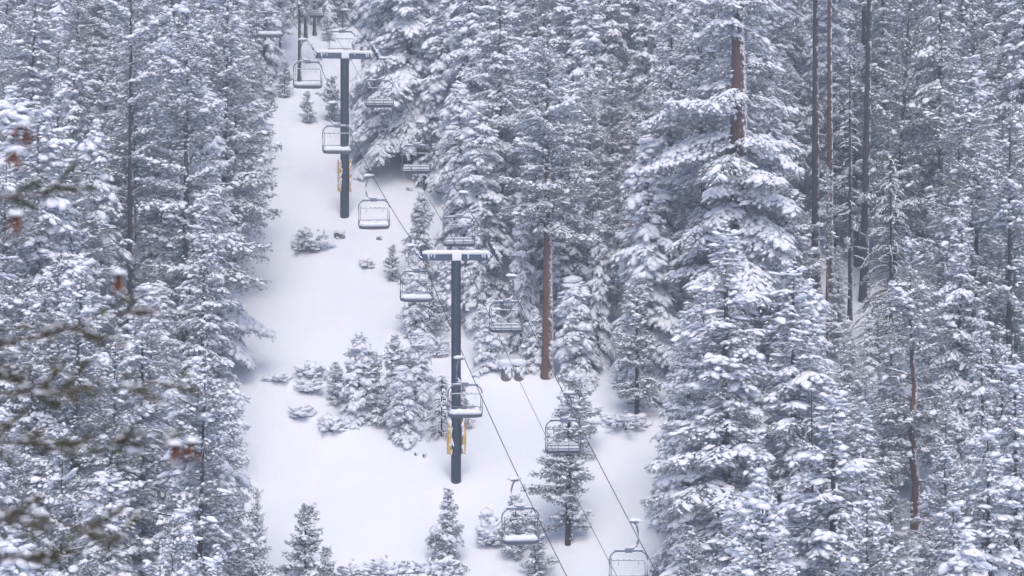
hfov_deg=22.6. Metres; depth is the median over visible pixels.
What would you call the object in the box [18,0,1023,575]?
snow slope
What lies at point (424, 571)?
bush
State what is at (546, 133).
pine tree
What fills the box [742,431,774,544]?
fir tree
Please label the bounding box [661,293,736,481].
fir tree
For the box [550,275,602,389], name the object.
young fir tree
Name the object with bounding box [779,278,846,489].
fir tree
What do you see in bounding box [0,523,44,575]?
fir tree
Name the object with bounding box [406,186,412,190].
rock
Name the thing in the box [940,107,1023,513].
pine tree
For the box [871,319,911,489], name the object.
fir tree
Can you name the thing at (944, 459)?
pine tree
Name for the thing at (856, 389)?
pine tree
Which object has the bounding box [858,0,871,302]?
tall pine tree
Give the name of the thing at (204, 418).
pine tree
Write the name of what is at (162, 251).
pine tree
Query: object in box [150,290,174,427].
fir tree
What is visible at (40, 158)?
fir tree
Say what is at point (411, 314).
young fir tree
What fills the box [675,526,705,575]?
pine tree
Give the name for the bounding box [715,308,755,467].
fir tree
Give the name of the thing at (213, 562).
fir tree
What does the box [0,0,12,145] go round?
fir tree
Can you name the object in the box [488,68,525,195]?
fir tree
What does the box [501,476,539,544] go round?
lift chair
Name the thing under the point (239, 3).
pine tree
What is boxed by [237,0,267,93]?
fir tree
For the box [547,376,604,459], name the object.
pine tree
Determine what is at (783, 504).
fir tree
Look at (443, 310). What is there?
haul rope
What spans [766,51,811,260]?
fir tree
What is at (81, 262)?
fir tree
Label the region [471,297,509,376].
young fir tree
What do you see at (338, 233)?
rock
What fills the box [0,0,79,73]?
pine tree
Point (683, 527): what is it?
fir tree
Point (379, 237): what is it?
rock
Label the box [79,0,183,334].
pine tree
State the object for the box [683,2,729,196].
fir tree
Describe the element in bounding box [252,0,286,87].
fir tree
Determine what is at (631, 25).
pine tree
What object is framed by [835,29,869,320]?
dead tree
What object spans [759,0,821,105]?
fir tree
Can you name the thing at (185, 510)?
fir tree
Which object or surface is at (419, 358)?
young fir tree
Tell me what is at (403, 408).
young fir tree
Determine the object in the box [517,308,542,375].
young fir tree
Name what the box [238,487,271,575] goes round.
pine tree
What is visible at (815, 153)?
tall pine tree
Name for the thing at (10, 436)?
pine tree
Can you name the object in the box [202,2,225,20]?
pine tree
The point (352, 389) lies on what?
young fir tree
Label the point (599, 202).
pine tree
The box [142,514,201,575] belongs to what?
pine tree
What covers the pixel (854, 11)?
fir tree
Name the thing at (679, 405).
fir tree
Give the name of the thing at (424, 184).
marker post
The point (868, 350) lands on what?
fir tree
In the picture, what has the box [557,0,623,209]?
fir tree
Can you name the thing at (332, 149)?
lift chair
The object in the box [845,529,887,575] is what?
pine tree
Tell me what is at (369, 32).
fir tree
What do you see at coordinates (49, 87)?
pine tree
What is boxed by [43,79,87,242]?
fir tree
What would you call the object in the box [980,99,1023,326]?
pine tree
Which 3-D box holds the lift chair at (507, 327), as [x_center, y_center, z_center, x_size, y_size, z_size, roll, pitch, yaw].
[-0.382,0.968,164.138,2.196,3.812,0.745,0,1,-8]
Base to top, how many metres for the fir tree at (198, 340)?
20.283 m
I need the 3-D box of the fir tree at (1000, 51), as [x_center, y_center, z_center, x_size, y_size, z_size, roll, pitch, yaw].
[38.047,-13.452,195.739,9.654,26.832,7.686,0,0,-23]
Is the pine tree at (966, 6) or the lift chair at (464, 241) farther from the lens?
the pine tree at (966, 6)
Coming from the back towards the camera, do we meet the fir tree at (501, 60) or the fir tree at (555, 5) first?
the fir tree at (555, 5)
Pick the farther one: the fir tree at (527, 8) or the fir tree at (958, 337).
the fir tree at (527, 8)
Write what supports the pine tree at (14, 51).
on the snow slope
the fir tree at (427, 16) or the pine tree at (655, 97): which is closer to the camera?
the pine tree at (655, 97)
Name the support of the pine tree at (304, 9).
on the snow slope
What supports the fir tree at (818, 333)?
on the snow slope
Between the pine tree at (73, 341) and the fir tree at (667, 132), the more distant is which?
the fir tree at (667, 132)
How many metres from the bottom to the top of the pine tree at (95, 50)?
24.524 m
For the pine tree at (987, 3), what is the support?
on the snow slope
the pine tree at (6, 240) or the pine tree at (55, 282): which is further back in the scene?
the pine tree at (6, 240)
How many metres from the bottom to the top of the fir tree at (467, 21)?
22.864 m
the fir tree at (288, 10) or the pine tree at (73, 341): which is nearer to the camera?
the pine tree at (73, 341)
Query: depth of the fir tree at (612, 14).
213.69 m
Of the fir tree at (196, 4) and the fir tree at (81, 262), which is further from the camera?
the fir tree at (196, 4)
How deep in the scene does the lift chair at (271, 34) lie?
226.34 m
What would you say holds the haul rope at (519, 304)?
attached to the lift tower at (456, 438)
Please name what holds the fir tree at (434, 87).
on the snow slope
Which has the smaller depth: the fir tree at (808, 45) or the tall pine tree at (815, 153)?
the tall pine tree at (815, 153)
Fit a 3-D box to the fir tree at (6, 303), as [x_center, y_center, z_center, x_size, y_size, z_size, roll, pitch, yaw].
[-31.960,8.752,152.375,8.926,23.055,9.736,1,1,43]
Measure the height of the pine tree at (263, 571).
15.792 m
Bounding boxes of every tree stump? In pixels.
[498,358,512,381]
[512,358,527,380]
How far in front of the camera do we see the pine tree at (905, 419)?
160.24 m
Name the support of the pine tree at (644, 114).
on the snow slope
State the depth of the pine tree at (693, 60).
181.26 m
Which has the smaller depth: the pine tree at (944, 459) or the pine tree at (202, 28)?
the pine tree at (944, 459)
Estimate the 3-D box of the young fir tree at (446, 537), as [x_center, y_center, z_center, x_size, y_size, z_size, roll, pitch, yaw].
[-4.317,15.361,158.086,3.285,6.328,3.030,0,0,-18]
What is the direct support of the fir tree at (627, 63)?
on the snow slope
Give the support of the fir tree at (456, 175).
on the snow slope
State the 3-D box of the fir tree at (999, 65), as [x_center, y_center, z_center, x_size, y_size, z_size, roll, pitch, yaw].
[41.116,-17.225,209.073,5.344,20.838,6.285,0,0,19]
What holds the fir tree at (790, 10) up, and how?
on the snow slope
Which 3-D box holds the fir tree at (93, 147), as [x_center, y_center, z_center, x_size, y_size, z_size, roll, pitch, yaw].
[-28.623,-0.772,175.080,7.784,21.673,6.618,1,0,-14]
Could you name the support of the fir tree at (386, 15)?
on the snow slope
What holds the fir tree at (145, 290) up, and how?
on the snow slope
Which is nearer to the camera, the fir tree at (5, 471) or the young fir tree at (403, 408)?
the fir tree at (5, 471)
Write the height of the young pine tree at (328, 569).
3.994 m
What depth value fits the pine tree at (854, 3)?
210.27 m
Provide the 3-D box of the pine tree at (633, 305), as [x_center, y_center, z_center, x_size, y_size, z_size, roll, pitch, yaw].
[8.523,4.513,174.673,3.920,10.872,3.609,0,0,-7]
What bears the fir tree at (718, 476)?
on the snow slope
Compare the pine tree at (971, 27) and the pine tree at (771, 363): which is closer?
the pine tree at (771, 363)
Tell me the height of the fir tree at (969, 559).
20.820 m
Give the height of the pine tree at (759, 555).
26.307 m
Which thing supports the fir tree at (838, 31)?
on the snow slope
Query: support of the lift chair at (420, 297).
hanging from the haul rope at (443, 310)
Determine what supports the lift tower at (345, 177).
on the snow slope
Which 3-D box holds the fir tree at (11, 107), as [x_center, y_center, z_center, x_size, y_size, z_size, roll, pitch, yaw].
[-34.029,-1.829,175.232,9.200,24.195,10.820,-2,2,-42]
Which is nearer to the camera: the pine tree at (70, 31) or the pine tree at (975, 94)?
the pine tree at (975, 94)
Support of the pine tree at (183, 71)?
on the snow slope
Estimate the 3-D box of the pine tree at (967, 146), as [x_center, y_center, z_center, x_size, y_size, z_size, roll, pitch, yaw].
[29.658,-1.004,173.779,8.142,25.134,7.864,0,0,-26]
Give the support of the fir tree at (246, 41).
on the snow slope
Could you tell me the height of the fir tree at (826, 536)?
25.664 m
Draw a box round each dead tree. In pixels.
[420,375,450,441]
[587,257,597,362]
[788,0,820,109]
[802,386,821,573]
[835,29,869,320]
[837,155,927,383]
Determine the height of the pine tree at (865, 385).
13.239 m
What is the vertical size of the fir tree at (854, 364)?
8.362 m
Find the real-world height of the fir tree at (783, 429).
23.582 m
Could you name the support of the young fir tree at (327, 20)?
on the snow slope
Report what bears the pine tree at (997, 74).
on the snow slope
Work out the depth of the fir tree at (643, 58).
209.29 m
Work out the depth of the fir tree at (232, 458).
150.19 m
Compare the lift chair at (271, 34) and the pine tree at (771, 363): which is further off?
the lift chair at (271, 34)
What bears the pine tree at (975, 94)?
on the snow slope
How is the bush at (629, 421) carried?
on the snow slope
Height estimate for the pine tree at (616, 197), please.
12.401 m
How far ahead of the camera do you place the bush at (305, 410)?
175.17 m
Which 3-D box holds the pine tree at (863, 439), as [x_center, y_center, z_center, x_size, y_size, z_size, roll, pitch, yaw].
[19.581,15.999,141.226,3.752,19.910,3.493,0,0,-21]
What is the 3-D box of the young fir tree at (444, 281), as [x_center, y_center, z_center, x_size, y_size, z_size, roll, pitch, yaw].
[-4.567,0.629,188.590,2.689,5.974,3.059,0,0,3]
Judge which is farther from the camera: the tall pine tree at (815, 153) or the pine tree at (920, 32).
the pine tree at (920, 32)
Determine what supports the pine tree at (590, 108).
on the snow slope
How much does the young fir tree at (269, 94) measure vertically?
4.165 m
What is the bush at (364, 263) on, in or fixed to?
on the snow slope
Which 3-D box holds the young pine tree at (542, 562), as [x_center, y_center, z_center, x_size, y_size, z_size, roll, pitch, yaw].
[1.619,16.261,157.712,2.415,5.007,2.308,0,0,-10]
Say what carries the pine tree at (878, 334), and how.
on the snow slope
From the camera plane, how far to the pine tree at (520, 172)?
197.55 m
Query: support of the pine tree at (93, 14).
on the snow slope
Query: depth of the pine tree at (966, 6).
209.27 m
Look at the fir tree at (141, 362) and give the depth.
150.68 m
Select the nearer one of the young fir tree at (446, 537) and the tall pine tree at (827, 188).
the young fir tree at (446, 537)
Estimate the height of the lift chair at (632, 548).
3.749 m
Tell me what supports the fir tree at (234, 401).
on the snow slope
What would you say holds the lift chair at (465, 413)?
hanging from the haul rope at (443, 310)
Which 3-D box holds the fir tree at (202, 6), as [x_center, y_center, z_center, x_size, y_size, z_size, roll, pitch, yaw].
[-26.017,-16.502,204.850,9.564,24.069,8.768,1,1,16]
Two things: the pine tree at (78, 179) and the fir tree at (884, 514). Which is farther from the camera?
the pine tree at (78, 179)
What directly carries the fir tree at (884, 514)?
on the snow slope
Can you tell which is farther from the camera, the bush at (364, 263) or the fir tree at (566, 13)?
the fir tree at (566, 13)
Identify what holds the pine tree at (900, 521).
on the snow slope
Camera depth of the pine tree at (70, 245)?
168.91 m
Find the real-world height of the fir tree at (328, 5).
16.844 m
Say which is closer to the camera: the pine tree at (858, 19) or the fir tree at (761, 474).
the fir tree at (761, 474)
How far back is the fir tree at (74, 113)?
187.04 m
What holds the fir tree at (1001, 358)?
on the snow slope
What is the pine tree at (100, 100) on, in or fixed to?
on the snow slope
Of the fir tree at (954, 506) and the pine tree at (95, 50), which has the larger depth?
the pine tree at (95, 50)
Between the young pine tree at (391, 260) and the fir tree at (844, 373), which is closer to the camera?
the fir tree at (844, 373)
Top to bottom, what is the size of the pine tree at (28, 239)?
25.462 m
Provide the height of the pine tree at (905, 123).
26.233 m
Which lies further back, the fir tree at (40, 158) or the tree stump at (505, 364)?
the tree stump at (505, 364)
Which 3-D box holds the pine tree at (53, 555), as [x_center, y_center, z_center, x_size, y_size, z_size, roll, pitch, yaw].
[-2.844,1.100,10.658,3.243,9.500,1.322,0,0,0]
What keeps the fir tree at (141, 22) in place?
on the snow slope
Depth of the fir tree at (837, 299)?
182.58 m
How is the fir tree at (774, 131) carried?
on the snow slope
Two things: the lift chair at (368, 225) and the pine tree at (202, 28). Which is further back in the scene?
the pine tree at (202, 28)
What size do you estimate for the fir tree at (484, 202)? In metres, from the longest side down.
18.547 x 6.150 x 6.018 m
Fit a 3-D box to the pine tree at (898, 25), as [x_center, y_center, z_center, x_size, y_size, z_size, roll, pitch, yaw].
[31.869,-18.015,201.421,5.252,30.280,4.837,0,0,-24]
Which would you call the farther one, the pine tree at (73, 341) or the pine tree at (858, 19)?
the pine tree at (858, 19)
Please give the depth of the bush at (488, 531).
160.53 m
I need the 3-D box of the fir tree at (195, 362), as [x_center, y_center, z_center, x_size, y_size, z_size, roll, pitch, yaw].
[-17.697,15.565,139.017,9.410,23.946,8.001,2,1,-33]
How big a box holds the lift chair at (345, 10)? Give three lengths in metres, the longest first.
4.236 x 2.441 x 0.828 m
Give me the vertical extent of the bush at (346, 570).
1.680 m
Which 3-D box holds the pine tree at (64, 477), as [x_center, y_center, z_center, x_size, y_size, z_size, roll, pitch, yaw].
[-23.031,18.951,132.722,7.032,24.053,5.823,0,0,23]
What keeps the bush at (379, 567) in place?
on the snow slope
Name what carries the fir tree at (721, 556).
on the snow slope
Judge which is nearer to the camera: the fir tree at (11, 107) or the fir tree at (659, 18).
the fir tree at (11, 107)
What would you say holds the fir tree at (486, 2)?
on the snow slope
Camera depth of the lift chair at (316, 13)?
233.61 m
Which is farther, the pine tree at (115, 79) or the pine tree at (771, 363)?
the pine tree at (115, 79)
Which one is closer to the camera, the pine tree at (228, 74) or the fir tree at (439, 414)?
the fir tree at (439, 414)
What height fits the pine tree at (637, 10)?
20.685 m
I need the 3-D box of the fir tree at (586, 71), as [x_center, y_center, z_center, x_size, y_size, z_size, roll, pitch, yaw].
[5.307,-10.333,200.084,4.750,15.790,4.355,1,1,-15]
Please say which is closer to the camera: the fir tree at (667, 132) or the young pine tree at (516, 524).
the young pine tree at (516, 524)
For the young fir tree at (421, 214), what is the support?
on the snow slope
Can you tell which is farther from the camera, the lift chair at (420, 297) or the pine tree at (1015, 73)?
the pine tree at (1015, 73)
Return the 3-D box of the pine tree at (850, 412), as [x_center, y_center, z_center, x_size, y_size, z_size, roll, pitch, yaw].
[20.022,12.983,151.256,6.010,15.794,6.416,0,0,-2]
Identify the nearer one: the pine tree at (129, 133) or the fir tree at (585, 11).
the pine tree at (129, 133)
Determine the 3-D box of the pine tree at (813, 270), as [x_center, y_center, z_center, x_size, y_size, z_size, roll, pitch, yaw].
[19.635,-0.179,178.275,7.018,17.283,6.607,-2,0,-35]
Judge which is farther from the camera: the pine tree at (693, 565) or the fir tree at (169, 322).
the fir tree at (169, 322)
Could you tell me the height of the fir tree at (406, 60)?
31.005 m
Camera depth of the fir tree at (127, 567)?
141.80 m
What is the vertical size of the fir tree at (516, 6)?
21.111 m
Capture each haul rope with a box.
[275,0,566,575]
[333,0,658,575]
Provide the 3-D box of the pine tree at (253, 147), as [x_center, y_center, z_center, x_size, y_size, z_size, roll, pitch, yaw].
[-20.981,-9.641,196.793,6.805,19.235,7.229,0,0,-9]
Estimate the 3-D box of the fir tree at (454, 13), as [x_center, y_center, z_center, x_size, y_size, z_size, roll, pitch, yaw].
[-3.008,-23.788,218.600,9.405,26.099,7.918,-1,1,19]
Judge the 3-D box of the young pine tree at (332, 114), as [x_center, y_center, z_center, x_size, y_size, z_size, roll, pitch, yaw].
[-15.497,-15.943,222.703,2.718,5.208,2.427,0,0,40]
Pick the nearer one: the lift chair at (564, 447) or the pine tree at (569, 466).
the lift chair at (564, 447)
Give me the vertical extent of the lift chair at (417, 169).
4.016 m
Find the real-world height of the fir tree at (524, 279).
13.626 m
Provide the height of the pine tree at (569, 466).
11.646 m
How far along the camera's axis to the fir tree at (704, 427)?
149.02 m
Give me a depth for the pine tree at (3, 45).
187.18 m
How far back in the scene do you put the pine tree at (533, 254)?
191.85 m
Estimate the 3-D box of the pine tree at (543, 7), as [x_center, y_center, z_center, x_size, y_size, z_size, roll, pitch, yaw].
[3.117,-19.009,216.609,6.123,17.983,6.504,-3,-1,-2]
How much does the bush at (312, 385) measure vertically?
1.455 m
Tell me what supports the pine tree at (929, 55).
on the snow slope
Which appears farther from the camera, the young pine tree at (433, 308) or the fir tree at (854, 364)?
the young pine tree at (433, 308)
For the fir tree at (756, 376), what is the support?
on the snow slope
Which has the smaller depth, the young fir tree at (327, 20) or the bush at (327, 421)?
the bush at (327, 421)
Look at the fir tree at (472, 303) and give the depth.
186.60 m
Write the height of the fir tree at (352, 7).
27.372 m
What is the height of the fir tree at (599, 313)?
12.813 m
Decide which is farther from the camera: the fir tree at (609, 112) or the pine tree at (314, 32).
the pine tree at (314, 32)
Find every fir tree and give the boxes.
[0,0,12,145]
[0,0,41,93]
[0,0,59,153]
[0,84,49,369]
[0,247,45,534]
[0,286,66,575]
[0,415,21,562]
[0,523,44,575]
[6,94,99,440]
[22,255,116,567]
[36,0,90,177]
[36,34,84,237]
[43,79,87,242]
[47,39,119,316]
[69,463,138,575]
[75,467,140,575]
[76,119,134,420]
[106,0,158,182]
[110,282,177,528]
[111,22,195,338]
[118,301,177,575]
[144,356,239,575]
[149,0,210,82]
[150,280,186,425]
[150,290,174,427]
[163,497,204,575]
[164,77,276,380]
[166,191,251,434]
[176,0,239,211]
[178,0,207,135]
[203,544,226,575]
[209,379,250,575]
[220,383,274,574]
[232,13,267,195]
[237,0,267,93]
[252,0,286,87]
[260,70,277,110]
[275,0,297,22]
[294,0,347,28]
[320,12,335,41]
[326,361,346,406]
[330,0,359,25]
[334,331,379,429]
[338,0,436,180]
[349,0,397,153]
[360,350,388,427]
[372,8,430,160]
[376,334,417,425]
[383,365,424,450]
[395,266,434,341]
[397,190,435,286]
[402,329,437,420]
[408,0,455,194]
[417,0,444,71]
[425,486,469,575]
[427,0,523,194]
[429,80,488,277]
[433,261,464,327]
[446,0,521,135]
[448,101,515,313]
[460,0,526,169]
[461,212,487,340]
[462,0,536,256]
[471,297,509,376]
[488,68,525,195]
[502,0,560,67]
[505,0,554,73]
[505,193,541,356]
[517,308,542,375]
[518,0,552,114]
[527,70,620,333]
[538,0,603,165]
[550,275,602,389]
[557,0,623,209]
[562,0,615,53]
[572,57,608,251]
[579,0,632,169]
[583,211,618,371]
[598,3,637,100]
[599,54,637,202]
[608,134,680,408]
[616,0,661,178]
[633,0,670,111]
[635,0,711,310]
[636,0,838,398]
[640,219,780,575]
[641,301,735,575]
[644,321,697,533]
[654,0,699,93]
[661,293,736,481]
[672,523,691,574]
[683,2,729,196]
[688,0,798,328]
[699,470,720,559]
[702,488,751,575]
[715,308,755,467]
[723,467,796,575]
[737,325,765,443]
[741,257,849,575]
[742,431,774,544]
[745,20,798,249]
[749,88,805,363]
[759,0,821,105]
[762,292,858,546]
[765,0,809,196]
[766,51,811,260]
[776,381,886,575]
[777,475,829,575]
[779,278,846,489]
[789,0,870,253]
[797,0,864,212]
[818,3,874,49]
[823,245,851,358]
[834,326,856,443]
[839,337,861,419]
[856,310,880,435]
[860,0,923,209]
[866,482,893,566]
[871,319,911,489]
[872,0,952,85]
[875,1,991,262]
[914,491,971,575]
[916,190,1011,516]
[918,385,966,569]
[933,530,992,575]
[935,418,1023,575]
[973,352,1023,575]
[975,338,1023,560]
[981,0,1021,195]
[989,9,1021,169]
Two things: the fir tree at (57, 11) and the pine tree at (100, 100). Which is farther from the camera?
the fir tree at (57, 11)
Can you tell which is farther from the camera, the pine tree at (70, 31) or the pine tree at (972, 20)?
the pine tree at (70, 31)
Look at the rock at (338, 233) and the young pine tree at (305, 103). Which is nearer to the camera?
the rock at (338, 233)
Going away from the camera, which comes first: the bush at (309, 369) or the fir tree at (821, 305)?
the fir tree at (821, 305)
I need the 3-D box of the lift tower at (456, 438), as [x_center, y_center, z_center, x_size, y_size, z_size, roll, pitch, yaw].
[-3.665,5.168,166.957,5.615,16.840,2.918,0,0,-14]
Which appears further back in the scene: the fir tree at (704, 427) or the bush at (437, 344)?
the bush at (437, 344)
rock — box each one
[333,229,344,239]
[376,235,382,239]
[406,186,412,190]
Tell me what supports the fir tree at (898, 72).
on the snow slope
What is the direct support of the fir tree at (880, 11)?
on the snow slope
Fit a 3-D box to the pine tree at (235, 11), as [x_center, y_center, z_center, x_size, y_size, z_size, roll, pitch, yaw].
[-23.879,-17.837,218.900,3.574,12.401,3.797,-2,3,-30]
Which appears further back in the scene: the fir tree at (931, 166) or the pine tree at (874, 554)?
the fir tree at (931, 166)
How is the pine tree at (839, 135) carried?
on the snow slope
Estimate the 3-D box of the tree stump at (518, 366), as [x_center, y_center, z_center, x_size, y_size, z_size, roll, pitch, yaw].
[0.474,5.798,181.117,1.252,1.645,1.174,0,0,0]
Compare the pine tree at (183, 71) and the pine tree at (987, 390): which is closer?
the pine tree at (987, 390)
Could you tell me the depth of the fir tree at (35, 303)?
151.20 m
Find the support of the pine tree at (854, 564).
on the snow slope
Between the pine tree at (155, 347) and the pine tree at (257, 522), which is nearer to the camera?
the pine tree at (257, 522)
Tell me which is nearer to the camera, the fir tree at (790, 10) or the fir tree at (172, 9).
the fir tree at (790, 10)
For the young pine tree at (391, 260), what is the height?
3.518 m
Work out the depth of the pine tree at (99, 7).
219.78 m
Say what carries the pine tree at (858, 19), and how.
on the snow slope
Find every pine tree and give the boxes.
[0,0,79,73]
[0,5,49,140]
[0,31,32,150]
[0,120,201,570]
[0,156,59,474]
[0,174,22,318]
[0,411,56,573]
[15,268,139,568]
[16,254,111,566]
[19,422,100,575]
[21,0,59,94]
[25,0,107,67]
[25,53,86,141]
[41,132,135,379]
[42,195,126,415]
[46,0,100,142]
[49,340,165,575]
[75,0,153,110]
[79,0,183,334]
[82,0,154,110]
[82,22,139,195]
[93,22,160,230]
[99,315,178,536]
[103,43,159,284]
[124,348,265,575]
[132,0,273,374]
[137,73,245,289]
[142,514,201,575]
[147,0,200,42]
[154,16,229,225]
[196,0,281,263]
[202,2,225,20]
[204,0,255,35]
[207,419,240,572]
[214,10,245,86]
[220,39,282,268]
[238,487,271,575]
[238,530,277,575]
[247,47,273,167]
[259,563,270,575]
[268,502,324,575]
[272,0,294,48]
[273,60,293,97]
[287,0,316,81]
[298,90,317,122]
[303,3,308,38]
[312,1,316,35]
[315,75,339,121]
[316,545,335,575]
[330,0,355,27]
[382,243,402,281]
[415,281,449,336]
[447,386,475,428]
[493,24,609,379]
[496,493,532,560]
[502,36,586,303]
[508,52,582,270]
[518,511,559,575]
[519,377,594,545]
[521,0,568,90]
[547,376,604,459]
[567,81,624,277]
[575,148,629,312]
[602,153,641,305]
[609,0,661,53]
[609,275,666,413]
[621,93,666,239]
[622,4,652,54]
[629,42,690,209]
[655,0,753,351]
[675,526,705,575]
[711,483,801,575]
[727,0,811,189]
[752,166,852,360]
[753,328,786,492]
[811,0,820,293]
[813,165,840,375]
[815,376,903,574]
[817,489,915,575]
[819,36,899,267]
[825,0,833,301]
[841,0,877,130]
[841,400,894,574]
[845,372,904,544]
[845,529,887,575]
[846,0,933,286]
[847,366,883,477]
[848,0,895,146]
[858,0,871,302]
[865,308,896,401]
[870,236,963,535]
[877,449,923,575]
[878,90,1006,395]
[879,0,927,236]
[895,0,967,113]
[900,439,973,575]
[906,0,966,284]
[907,0,1007,265]
[917,142,1023,427]
[930,54,1001,332]
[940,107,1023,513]
[945,0,993,112]
[952,0,1002,103]
[952,307,1001,546]
[956,0,1016,152]
[968,0,990,79]
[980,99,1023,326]
[984,160,1023,437]
[989,0,1023,292]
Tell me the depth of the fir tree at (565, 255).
186.77 m
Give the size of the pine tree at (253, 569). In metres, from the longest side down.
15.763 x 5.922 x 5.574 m
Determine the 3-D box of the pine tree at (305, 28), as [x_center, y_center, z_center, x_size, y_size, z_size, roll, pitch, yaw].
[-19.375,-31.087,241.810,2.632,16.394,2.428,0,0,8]
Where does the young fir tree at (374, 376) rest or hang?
on the snow slope
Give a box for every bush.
[262,372,292,382]
[287,404,316,418]
[290,226,335,251]
[293,360,328,377]
[293,375,325,392]
[317,412,349,431]
[332,558,365,575]
[357,555,426,575]
[358,257,375,268]
[411,556,439,575]
[423,554,464,575]
[427,334,450,357]
[475,507,505,547]
[592,411,652,430]
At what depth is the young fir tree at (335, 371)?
177.81 m
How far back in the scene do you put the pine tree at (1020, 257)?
172.69 m
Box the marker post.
[423,176,426,190]
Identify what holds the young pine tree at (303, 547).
on the snow slope
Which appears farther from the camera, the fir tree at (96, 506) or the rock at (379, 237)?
the rock at (379, 237)
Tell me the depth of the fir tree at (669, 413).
160.86 m
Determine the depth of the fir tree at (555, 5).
231.50 m
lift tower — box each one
[308,43,380,217]
[411,239,501,483]
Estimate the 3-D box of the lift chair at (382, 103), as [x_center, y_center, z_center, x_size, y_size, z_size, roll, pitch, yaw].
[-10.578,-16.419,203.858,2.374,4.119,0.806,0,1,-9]
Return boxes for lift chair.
[256,0,283,37]
[293,37,322,88]
[301,0,324,17]
[322,101,352,153]
[328,8,355,49]
[358,173,389,229]
[364,56,393,107]
[400,120,430,173]
[400,243,433,301]
[442,190,474,246]
[447,355,482,417]
[489,273,522,332]
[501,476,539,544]
[545,390,580,453]
[609,518,647,575]
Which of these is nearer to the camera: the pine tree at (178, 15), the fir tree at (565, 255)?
the fir tree at (565, 255)
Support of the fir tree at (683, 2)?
on the snow slope
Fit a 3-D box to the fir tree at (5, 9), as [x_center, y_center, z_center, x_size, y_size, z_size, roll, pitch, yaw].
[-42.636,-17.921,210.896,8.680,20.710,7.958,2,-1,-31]
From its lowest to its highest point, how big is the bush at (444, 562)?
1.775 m
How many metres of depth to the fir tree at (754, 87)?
184.63 m
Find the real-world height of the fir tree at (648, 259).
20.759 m
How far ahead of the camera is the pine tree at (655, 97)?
199.37 m
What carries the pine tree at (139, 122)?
on the snow slope
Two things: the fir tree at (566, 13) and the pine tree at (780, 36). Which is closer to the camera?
the pine tree at (780, 36)
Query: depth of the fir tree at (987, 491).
134.61 m
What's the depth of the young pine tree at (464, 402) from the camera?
174.12 m
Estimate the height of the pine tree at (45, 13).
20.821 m
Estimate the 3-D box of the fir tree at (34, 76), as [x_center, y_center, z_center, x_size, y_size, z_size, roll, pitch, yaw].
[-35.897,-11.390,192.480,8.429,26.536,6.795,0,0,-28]
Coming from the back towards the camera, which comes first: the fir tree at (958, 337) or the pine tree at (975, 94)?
the pine tree at (975, 94)
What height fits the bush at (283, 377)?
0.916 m
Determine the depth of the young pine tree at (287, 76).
228.51 m
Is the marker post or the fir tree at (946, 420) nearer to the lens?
the fir tree at (946, 420)
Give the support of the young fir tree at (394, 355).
on the snow slope
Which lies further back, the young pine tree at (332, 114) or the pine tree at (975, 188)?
the young pine tree at (332, 114)
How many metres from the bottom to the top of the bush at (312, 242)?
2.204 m
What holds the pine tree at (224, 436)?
on the snow slope
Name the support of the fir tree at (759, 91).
on the snow slope
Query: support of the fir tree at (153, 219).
on the snow slope
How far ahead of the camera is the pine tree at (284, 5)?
237.56 m
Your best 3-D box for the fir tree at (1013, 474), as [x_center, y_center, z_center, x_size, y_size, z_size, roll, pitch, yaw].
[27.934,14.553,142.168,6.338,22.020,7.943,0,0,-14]
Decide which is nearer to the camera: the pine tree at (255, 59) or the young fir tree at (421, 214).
the young fir tree at (421, 214)
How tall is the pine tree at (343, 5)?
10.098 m
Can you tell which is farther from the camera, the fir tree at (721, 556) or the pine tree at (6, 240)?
the pine tree at (6, 240)
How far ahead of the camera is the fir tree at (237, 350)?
179.38 m
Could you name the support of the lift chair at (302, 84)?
hanging from the haul rope at (443, 310)
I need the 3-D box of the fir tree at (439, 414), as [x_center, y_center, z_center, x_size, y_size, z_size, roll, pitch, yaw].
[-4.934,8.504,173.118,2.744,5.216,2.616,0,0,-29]
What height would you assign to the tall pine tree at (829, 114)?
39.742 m
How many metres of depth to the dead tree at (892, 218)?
179.97 m
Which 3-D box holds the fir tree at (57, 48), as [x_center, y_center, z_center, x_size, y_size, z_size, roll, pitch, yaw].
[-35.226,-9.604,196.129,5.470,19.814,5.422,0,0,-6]
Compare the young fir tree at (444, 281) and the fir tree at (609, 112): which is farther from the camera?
the fir tree at (609, 112)
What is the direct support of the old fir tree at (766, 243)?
on the snow slope

